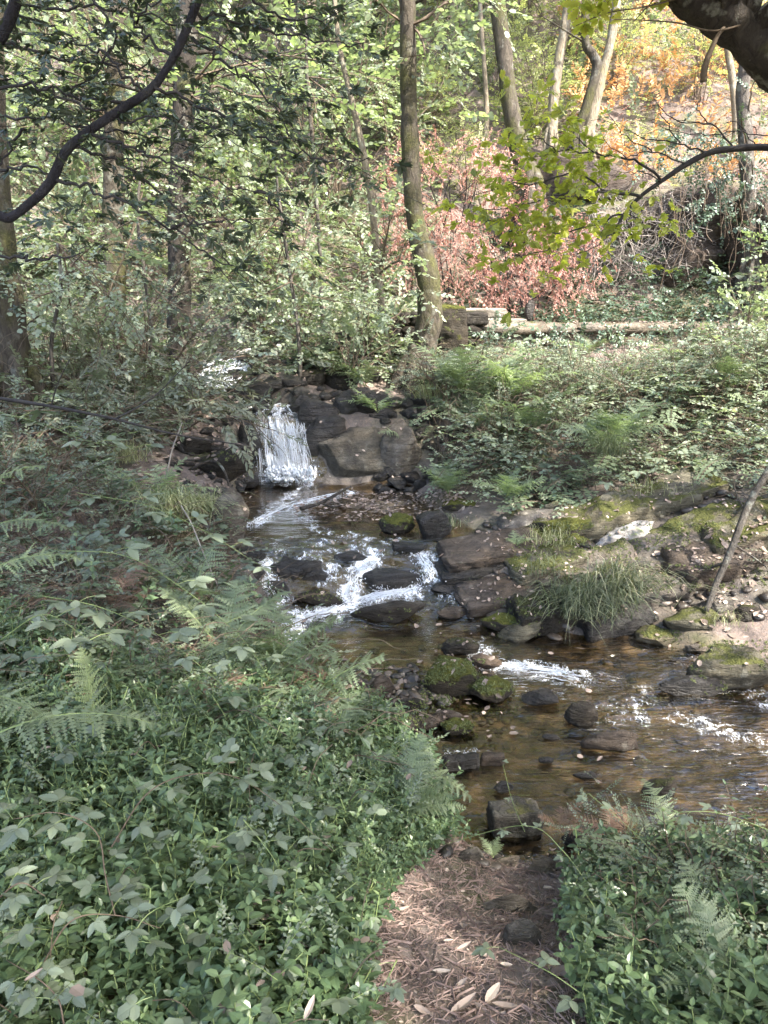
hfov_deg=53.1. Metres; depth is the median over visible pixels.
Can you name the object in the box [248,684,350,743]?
fern
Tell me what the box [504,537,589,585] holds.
rock ledge
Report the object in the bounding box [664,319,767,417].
shrub
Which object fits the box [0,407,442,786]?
undergrowth
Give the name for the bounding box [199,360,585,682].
white water
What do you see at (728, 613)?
grass tuft
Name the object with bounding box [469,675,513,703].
boulder
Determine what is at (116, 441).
bramble
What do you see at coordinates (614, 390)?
shrub
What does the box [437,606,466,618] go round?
rock
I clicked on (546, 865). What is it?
rock
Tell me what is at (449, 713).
rock
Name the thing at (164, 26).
shrub
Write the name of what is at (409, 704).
boulder
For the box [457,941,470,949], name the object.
fallen leaf
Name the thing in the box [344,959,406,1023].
bramble
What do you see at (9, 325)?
alder tree
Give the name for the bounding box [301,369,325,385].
rock
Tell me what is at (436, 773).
fern
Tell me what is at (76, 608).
bramble
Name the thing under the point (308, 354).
fern
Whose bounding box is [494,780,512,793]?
rock
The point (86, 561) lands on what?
grass tuft
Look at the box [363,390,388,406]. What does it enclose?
boulder
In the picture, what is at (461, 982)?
fallen leaves
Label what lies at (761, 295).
shrub
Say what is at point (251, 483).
boulder
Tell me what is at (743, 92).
ivy tree
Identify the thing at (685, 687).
boulder
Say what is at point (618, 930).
fern
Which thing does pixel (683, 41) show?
shrub
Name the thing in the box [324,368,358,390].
rock
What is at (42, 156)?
shrub
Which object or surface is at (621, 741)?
rock
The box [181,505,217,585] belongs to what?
twig
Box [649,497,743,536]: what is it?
rock ledge
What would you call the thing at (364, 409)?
boulder
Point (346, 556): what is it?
rock
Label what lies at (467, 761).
rock
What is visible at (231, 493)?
rock
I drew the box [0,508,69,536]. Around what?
fern
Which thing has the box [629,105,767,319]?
ivy
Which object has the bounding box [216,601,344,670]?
fern
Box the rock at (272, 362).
[255,359,286,373]
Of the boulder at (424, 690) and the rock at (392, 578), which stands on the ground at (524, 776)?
the rock at (392, 578)
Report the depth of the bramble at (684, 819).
2.35 m
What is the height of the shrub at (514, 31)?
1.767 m
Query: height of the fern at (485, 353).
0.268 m
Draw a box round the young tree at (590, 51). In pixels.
[531,0,601,150]
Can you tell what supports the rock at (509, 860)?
on the ground at (524, 776)
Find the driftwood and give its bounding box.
[300,486,351,510]
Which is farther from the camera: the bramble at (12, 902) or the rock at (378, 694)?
the rock at (378, 694)
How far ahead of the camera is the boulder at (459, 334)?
8.57 m
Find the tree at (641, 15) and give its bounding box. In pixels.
[639,0,654,27]
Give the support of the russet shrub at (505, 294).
on the ground at (524, 776)
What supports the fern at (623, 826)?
on the ground at (524, 776)
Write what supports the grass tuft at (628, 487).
on the ground at (524, 776)
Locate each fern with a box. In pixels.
[0,463,43,483]
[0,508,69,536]
[0,542,83,576]
[0,681,61,730]
[0,681,159,757]
[69,647,106,735]
[73,463,149,504]
[87,559,184,611]
[114,457,219,497]
[124,533,229,605]
[126,510,190,536]
[158,578,291,659]
[196,670,277,724]
[197,625,338,697]
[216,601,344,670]
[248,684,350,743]
[265,664,339,703]
[272,682,375,740]
[287,343,350,366]
[315,651,386,697]
[323,360,382,386]
[340,386,401,412]
[342,746,392,779]
[378,422,440,437]
[382,747,472,801]
[393,734,466,818]
[410,342,530,392]
[411,368,449,384]
[414,384,526,429]
[416,459,470,493]
[464,468,546,497]
[466,347,495,360]
[472,347,573,395]
[477,380,589,428]
[479,836,503,856]
[506,530,535,544]
[518,380,571,398]
[538,800,596,835]
[541,770,711,897]
[560,422,633,455]
[570,338,612,353]
[570,398,691,439]
[571,806,632,852]
[577,956,654,1023]
[599,915,706,1021]
[610,366,652,388]
[623,778,711,845]
[626,851,744,946]
[657,880,767,1010]
[691,346,767,390]
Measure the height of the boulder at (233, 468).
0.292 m
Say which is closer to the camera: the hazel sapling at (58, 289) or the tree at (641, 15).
the hazel sapling at (58, 289)
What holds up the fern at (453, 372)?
on the ground at (524, 776)
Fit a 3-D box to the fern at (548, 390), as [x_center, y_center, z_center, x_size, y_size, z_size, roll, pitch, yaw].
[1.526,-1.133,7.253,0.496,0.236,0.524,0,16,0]
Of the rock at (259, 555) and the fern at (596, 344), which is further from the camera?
the fern at (596, 344)
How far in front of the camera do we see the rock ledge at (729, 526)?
5.09 m
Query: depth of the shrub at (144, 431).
5.85 m
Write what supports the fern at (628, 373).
on the undergrowth at (598, 464)
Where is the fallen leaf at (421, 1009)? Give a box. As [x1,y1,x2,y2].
[414,1004,431,1013]
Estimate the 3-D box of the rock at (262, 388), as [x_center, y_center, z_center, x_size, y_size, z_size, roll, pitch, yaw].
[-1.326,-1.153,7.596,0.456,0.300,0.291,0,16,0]
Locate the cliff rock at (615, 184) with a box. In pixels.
[532,148,639,202]
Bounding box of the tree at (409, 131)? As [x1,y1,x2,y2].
[344,0,533,395]
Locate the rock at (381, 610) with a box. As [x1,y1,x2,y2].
[350,600,425,626]
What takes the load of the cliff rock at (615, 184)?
on the ground at (524, 776)
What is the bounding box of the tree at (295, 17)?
[279,1,296,93]
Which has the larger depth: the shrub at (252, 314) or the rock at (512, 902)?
the shrub at (252, 314)
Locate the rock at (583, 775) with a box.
[572,771,596,779]
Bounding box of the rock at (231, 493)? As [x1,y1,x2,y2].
[211,487,248,548]
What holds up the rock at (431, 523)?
on the ground at (524, 776)
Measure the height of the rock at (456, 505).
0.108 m
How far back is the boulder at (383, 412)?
7.22 m
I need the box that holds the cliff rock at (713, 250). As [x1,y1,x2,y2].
[660,218,725,288]
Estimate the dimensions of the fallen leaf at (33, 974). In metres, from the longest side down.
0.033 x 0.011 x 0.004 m
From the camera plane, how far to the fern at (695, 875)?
2.18 m
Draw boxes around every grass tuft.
[49,535,125,575]
[79,436,157,464]
[122,479,226,521]
[170,486,259,525]
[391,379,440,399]
[447,509,469,529]
[487,563,671,646]
[514,541,577,577]
[523,522,583,550]
[576,549,726,612]
[577,421,664,455]
[609,481,652,494]
[626,470,710,503]
[691,603,752,630]
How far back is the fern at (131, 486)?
5.29 m
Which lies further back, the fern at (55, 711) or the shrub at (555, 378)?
the shrub at (555, 378)
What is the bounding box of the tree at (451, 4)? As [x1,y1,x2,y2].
[446,0,457,60]
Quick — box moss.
[190,300,767,754]
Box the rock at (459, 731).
[441,717,474,736]
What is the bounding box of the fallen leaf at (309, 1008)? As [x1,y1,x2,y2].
[304,994,314,1018]
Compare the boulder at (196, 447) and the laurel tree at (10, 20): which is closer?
the laurel tree at (10, 20)
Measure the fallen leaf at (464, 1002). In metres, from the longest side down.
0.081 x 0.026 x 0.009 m
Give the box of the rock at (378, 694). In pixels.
[355,688,380,705]
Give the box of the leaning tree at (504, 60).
[489,0,556,283]
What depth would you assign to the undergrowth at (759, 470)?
5.69 m
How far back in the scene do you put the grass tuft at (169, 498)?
5.02 m
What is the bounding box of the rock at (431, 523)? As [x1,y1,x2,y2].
[415,511,451,540]
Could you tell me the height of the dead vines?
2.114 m
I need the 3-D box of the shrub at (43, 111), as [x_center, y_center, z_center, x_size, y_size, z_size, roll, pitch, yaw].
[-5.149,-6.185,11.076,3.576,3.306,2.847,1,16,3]
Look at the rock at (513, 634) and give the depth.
4.76 m
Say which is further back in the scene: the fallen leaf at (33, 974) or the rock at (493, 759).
the rock at (493, 759)
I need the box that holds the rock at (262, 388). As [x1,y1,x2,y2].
[227,380,272,408]
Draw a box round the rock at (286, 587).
[267,580,289,597]
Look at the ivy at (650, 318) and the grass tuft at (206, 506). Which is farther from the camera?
the ivy at (650, 318)
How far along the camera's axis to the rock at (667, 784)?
3.30 m
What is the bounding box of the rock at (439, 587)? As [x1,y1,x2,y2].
[430,582,454,594]
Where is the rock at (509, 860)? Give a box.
[496,854,519,866]
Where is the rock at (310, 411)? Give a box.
[298,399,339,426]
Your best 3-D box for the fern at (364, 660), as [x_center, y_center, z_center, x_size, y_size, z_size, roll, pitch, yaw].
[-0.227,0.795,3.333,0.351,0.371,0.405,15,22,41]
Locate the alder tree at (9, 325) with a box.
[0,7,62,431]
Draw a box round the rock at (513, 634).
[494,622,540,645]
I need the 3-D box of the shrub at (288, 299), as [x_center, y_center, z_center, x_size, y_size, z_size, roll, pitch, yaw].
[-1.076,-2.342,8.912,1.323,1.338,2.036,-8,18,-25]
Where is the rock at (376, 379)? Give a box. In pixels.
[355,355,380,381]
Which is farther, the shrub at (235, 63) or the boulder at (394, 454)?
the shrub at (235, 63)
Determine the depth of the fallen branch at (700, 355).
7.66 m
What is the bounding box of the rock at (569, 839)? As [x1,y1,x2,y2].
[561,826,593,848]
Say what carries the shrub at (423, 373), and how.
on the ground at (524, 776)
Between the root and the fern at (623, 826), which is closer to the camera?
the fern at (623, 826)
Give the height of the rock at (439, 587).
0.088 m
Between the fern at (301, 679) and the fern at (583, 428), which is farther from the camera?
the fern at (583, 428)
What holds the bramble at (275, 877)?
on the ground cover leaves at (162, 872)
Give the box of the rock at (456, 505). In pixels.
[441,498,475,510]
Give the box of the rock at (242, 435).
[238,419,262,464]
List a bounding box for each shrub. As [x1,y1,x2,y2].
[0,333,228,470]
[0,355,167,523]
[1,323,307,478]
[4,6,61,93]
[5,0,140,204]
[5,51,101,293]
[6,0,108,44]
[6,33,278,310]
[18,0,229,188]
[21,266,155,388]
[27,227,270,392]
[30,294,331,418]
[88,56,273,235]
[103,0,227,44]
[159,124,369,350]
[163,256,342,352]
[196,0,493,228]
[201,17,325,163]
[221,252,370,351]
[234,0,343,36]
[255,282,425,392]
[268,0,446,103]
[298,0,491,172]
[304,259,436,386]
[325,331,373,362]
[355,123,526,259]
[360,191,510,307]
[370,311,524,404]
[396,43,474,134]
[405,164,570,301]
[419,101,507,203]
[427,0,489,21]
[440,357,571,460]
[456,223,589,319]
[469,0,550,95]
[483,7,590,147]
[513,326,617,421]
[514,0,540,15]
[521,208,617,320]
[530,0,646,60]
[540,327,667,414]
[569,0,666,87]
[575,334,720,427]
[634,0,766,102]
[638,329,710,395]
[642,325,746,408]
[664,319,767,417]
[709,260,767,368]
[717,310,766,371]
[728,225,767,318]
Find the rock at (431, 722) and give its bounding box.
[420,714,446,731]
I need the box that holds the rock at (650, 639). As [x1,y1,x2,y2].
[634,625,674,646]
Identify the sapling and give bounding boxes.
[0,168,275,441]
[10,161,301,396]
[110,117,396,377]
[206,0,475,345]
[282,0,454,373]
[478,1,488,158]
[724,49,737,165]
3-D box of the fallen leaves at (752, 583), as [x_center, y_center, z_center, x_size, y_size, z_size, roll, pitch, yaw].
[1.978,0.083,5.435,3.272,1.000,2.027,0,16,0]
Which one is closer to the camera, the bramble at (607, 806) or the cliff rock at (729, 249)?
the bramble at (607, 806)
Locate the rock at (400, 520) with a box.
[378,512,414,534]
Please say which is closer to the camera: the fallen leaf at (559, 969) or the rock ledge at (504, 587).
the fallen leaf at (559, 969)
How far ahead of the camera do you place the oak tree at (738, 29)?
4.41 m
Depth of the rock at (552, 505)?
5.76 m
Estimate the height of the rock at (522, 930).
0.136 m
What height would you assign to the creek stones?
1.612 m
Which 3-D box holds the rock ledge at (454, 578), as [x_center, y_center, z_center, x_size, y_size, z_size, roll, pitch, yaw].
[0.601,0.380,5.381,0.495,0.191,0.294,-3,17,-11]
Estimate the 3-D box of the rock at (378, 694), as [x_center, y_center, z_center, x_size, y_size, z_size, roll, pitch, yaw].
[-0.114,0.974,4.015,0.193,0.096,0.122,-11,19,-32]
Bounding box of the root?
[188,460,229,486]
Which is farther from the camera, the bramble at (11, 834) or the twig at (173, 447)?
the twig at (173, 447)
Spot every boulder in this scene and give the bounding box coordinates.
[174,435,211,455]
[195,446,253,481]
[237,472,259,488]
[299,415,345,457]
[317,426,387,476]
[356,402,379,413]
[361,712,421,734]
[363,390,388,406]
[369,406,396,418]
[380,419,421,476]
[392,698,428,714]
[399,405,420,419]
[417,687,434,695]
[424,655,479,698]
[437,304,467,351]
[441,637,479,655]
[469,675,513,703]
[521,688,558,705]
[658,674,727,698]
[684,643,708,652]
[686,643,767,694]
[733,603,760,621]
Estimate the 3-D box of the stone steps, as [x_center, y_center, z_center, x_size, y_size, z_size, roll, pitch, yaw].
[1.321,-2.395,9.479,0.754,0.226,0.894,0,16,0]
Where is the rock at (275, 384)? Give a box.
[263,374,296,392]
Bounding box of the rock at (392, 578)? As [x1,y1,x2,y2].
[358,568,421,591]
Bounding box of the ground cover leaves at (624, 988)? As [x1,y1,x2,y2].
[550,823,767,1023]
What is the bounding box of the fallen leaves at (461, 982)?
[369,836,584,1023]
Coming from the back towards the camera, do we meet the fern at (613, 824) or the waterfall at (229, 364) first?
the waterfall at (229, 364)
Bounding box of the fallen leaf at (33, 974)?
[24,968,41,980]
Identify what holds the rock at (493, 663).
on the stream water at (362, 572)
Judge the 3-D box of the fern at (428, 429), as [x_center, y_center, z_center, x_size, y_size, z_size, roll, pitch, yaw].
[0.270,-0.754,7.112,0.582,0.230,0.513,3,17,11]
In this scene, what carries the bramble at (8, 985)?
on the ground cover leaves at (162, 872)
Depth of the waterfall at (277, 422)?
7.15 m
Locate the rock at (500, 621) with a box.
[480,612,516,631]
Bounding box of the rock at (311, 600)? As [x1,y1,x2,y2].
[294,589,348,609]
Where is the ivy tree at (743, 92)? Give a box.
[724,65,767,309]
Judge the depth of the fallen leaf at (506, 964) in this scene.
2.00 m
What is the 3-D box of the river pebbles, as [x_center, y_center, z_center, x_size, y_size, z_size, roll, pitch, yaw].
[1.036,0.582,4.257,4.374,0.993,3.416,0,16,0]
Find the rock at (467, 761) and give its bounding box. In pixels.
[442,752,479,773]
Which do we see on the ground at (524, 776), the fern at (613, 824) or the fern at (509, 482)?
the fern at (613, 824)
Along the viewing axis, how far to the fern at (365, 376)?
7.83 m
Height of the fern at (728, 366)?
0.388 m
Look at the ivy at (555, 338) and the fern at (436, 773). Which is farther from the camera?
the ivy at (555, 338)
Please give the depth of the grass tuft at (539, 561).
5.11 m
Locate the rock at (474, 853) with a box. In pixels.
[458,846,484,863]
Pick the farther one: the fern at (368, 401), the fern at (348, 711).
the fern at (368, 401)
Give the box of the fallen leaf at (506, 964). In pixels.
[500,962,512,965]
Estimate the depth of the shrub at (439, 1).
13.99 m
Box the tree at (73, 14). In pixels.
[48,0,78,153]
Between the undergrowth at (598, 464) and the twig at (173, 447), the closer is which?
the twig at (173, 447)
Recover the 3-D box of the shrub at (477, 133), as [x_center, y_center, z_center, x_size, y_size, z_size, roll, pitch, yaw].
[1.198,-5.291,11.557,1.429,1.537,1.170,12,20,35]
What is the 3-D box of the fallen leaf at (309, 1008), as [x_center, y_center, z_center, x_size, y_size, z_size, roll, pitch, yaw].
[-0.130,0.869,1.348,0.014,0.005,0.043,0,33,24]
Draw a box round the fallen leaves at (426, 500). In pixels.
[148,330,748,805]
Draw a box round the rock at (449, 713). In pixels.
[434,709,461,719]
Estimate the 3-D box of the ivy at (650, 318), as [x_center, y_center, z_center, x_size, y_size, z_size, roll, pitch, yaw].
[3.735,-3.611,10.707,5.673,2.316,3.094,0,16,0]
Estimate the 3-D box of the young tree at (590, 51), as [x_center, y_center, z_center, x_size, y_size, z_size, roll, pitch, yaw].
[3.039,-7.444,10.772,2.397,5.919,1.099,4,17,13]
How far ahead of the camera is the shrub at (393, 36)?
11.50 m
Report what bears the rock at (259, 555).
on the ground at (524, 776)
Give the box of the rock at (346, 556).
[334,550,368,562]
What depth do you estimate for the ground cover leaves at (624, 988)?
1.80 m
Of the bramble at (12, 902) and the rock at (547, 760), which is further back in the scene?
the rock at (547, 760)
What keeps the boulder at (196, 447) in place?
on the ground at (524, 776)
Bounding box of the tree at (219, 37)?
[211,0,232,47]
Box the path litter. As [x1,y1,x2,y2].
[350,834,609,1023]
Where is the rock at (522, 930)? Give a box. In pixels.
[501,918,541,945]
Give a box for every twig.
[167,422,182,470]
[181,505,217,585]
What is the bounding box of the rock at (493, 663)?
[470,654,501,668]
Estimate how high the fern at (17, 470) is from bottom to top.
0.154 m
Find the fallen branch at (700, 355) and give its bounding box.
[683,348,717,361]
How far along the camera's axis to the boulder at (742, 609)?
4.69 m
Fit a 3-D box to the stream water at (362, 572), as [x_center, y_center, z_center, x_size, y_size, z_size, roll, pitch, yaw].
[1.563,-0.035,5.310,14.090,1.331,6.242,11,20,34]
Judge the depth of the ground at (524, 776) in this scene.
5.13 m
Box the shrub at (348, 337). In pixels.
[325,331,373,362]
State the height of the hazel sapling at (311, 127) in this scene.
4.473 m
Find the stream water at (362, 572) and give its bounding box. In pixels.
[194,346,767,852]
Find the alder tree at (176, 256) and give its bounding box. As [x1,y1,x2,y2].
[31,0,431,376]
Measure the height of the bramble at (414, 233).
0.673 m
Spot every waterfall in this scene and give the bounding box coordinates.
[205,358,244,381]
[259,409,305,480]
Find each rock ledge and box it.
[432,557,505,584]
[436,526,546,572]
[453,572,540,618]
[496,502,577,528]
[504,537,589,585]
[506,572,614,643]
[525,517,589,543]
[537,537,641,586]
[569,488,657,540]
[576,593,658,642]
[595,520,653,545]
[619,526,701,578]
[625,569,710,607]
[633,464,732,517]
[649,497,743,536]
[660,540,767,589]
[701,496,767,554]
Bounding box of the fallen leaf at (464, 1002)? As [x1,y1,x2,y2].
[451,992,475,1011]
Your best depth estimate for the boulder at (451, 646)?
4.56 m
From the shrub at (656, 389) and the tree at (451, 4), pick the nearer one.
the shrub at (656, 389)
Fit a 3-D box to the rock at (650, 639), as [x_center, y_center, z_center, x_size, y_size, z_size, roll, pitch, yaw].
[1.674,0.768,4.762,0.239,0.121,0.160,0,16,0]
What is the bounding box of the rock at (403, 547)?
[392,541,427,553]
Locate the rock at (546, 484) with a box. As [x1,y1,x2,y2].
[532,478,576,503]
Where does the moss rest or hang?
on the ground at (524, 776)
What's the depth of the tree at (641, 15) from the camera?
13.95 m
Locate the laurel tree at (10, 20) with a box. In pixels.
[0,0,427,328]
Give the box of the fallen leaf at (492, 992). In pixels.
[485,982,499,1001]
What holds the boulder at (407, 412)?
on the ground at (524, 776)
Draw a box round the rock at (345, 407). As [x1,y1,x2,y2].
[333,390,359,414]
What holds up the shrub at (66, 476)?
on the ground at (524, 776)
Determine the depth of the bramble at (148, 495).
3.34 m
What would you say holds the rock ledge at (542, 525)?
on the ground at (524, 776)
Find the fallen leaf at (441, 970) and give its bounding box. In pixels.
[433,968,449,972]
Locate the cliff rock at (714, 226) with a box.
[643,181,739,271]
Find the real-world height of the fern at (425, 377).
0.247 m
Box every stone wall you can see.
[356,311,488,356]
[477,321,760,349]
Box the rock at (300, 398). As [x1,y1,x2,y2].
[291,392,311,404]
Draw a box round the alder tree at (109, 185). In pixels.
[4,0,230,359]
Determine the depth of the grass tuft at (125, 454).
5.72 m
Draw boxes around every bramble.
[0,409,167,449]
[0,600,131,652]
[0,789,145,914]
[0,858,74,920]
[0,930,94,1023]
[38,594,247,708]
[41,885,188,980]
[57,541,285,699]
[77,491,274,572]
[108,750,362,857]
[124,868,212,956]
[236,819,306,892]
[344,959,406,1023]
[358,160,448,250]
[433,822,589,886]
[471,942,639,1023]
[503,759,527,831]
[576,794,680,880]
[627,317,754,358]
[651,802,767,830]
[701,265,765,283]
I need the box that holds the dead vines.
[563,180,725,297]
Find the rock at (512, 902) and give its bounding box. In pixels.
[481,893,537,913]
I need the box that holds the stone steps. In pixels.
[466,308,526,322]
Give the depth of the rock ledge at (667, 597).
4.89 m
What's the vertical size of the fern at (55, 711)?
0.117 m
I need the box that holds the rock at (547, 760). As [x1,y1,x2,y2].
[538,756,553,763]
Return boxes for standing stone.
[524,300,534,320]
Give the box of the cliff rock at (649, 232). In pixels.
[612,193,666,248]
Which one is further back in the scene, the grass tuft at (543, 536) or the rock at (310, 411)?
the rock at (310, 411)
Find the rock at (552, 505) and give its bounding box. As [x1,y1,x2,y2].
[544,501,575,510]
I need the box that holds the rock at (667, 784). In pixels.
[641,777,676,799]
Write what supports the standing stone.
on the ground at (524, 776)
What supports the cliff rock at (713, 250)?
on the ground at (524, 776)
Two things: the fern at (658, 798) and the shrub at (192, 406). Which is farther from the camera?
the shrub at (192, 406)
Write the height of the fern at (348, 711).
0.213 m
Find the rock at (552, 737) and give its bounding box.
[542,733,559,740]
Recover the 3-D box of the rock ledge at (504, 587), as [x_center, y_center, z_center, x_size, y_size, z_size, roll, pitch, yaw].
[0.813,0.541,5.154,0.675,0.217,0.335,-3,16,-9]
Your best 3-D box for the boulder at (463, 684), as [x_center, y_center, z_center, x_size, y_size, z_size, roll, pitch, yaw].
[0.370,0.901,4.167,0.313,0.228,0.186,0,16,0]
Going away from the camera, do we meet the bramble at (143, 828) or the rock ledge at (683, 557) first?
the bramble at (143, 828)
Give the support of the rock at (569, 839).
on the stream water at (362, 572)
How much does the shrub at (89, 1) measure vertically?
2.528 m
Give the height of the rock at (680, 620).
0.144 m
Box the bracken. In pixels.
[537,0,767,187]
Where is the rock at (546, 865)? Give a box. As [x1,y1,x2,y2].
[527,856,556,874]
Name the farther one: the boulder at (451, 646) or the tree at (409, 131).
the tree at (409, 131)
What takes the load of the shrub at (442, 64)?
on the ground at (524, 776)
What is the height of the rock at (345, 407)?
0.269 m
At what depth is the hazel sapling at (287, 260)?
7.41 m
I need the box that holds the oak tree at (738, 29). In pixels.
[423,0,767,327]
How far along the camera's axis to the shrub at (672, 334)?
7.38 m
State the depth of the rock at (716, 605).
4.76 m
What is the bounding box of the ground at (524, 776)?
[0,0,767,1023]
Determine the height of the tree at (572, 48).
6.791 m
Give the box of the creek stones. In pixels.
[160,345,476,641]
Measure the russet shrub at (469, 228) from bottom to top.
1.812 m
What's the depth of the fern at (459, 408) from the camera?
7.09 m
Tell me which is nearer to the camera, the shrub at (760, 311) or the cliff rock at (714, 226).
the shrub at (760, 311)
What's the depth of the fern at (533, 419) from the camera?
6.63 m
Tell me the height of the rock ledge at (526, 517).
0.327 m
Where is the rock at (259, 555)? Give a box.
[232,547,265,562]
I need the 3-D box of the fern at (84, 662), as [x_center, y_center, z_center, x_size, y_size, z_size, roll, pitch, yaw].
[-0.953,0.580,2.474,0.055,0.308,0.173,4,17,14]
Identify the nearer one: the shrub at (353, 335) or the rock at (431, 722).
the rock at (431, 722)
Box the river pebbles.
[250,480,767,877]
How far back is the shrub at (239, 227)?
10.20 m
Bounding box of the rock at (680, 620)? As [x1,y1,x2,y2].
[662,606,719,631]
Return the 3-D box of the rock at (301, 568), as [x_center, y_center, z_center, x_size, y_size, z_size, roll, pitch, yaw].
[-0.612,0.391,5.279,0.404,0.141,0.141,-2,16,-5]
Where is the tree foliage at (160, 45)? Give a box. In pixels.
[4,0,493,307]
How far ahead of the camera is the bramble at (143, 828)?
2.12 m
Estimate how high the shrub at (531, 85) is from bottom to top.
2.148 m
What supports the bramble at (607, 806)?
on the undergrowth at (718, 840)
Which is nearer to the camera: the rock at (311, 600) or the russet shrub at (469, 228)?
the rock at (311, 600)
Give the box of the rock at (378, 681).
[370,674,394,696]
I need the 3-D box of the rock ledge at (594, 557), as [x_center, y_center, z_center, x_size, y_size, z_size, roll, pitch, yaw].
[1.385,0.446,5.194,0.763,0.477,0.395,-4,17,-12]
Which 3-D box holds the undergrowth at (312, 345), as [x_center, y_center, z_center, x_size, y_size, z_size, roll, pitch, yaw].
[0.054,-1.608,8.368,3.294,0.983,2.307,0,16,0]
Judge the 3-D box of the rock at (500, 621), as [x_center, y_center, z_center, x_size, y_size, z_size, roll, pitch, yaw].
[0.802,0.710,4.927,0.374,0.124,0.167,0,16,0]
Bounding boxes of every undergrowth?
[0,282,296,502]
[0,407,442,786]
[15,214,490,348]
[242,320,540,403]
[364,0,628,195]
[377,293,767,517]
[558,780,767,1019]
[676,416,767,563]
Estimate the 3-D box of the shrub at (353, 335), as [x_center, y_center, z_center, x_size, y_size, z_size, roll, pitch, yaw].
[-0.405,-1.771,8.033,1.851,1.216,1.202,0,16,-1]
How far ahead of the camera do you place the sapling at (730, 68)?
11.63 m
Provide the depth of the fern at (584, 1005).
1.80 m
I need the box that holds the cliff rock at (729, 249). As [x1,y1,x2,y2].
[719,189,767,305]
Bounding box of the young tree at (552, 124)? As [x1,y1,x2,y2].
[542,0,571,150]
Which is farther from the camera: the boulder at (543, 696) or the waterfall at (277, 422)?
the waterfall at (277, 422)
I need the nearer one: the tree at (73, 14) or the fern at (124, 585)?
the fern at (124, 585)
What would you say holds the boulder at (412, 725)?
on the ground at (524, 776)
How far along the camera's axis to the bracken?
12.38 m
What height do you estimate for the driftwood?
0.112 m
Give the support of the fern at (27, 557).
on the ground at (524, 776)
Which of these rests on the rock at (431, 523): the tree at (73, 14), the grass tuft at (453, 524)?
the grass tuft at (453, 524)
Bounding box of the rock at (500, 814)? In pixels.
[486,795,543,842]
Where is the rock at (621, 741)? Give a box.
[580,730,637,752]
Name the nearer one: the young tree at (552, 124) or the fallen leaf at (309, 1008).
the fallen leaf at (309, 1008)
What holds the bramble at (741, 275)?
on the ground at (524, 776)
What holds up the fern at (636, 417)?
on the undergrowth at (598, 464)
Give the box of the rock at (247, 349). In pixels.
[234,348,250,357]
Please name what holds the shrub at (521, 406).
on the ground at (524, 776)
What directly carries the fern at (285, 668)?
on the ground at (524, 776)
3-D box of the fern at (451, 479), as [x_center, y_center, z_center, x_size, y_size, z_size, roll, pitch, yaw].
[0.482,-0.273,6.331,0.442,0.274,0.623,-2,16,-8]
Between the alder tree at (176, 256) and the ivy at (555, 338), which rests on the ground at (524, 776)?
the alder tree at (176, 256)
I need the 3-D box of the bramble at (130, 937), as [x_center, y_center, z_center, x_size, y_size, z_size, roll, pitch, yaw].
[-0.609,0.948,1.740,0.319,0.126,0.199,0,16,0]
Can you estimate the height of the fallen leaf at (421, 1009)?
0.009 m
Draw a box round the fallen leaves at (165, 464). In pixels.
[8,303,766,551]
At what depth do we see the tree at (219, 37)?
13.57 m
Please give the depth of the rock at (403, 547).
5.48 m
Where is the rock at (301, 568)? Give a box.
[268,559,323,578]
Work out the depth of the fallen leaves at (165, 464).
6.40 m
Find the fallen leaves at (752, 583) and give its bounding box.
[426,463,767,642]
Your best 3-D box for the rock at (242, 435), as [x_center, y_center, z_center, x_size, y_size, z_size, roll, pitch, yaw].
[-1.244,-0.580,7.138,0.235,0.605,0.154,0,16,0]
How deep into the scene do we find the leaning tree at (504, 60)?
10.76 m
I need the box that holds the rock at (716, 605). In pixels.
[711,595,733,613]
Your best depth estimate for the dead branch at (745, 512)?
4.69 m
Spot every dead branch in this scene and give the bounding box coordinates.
[0,358,249,446]
[672,465,767,611]
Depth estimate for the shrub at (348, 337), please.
8.59 m
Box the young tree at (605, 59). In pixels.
[583,0,620,159]
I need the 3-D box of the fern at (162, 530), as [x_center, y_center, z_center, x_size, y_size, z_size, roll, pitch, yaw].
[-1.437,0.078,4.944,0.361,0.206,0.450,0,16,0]
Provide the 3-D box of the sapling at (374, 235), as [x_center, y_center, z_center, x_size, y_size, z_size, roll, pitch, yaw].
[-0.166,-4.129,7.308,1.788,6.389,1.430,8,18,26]
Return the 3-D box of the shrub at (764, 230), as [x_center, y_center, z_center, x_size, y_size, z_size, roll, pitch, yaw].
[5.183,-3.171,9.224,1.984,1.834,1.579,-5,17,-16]
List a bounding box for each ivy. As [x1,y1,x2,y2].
[449,172,767,322]
[468,304,766,356]
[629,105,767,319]
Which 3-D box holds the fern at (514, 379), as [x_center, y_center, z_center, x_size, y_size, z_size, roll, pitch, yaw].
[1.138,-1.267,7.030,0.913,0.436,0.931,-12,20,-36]
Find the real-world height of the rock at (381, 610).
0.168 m
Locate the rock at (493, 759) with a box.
[480,752,504,766]
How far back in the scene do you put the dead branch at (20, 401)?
4.01 m
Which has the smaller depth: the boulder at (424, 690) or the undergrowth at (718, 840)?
the undergrowth at (718, 840)
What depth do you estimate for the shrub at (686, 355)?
7.06 m
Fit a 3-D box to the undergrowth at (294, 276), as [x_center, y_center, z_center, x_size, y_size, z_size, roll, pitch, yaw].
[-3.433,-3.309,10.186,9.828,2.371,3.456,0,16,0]
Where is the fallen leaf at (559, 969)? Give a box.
[550,965,565,975]
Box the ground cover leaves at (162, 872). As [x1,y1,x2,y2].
[0,593,479,1023]
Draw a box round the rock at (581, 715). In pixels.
[564,700,597,729]
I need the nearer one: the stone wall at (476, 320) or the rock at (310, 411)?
the rock at (310, 411)

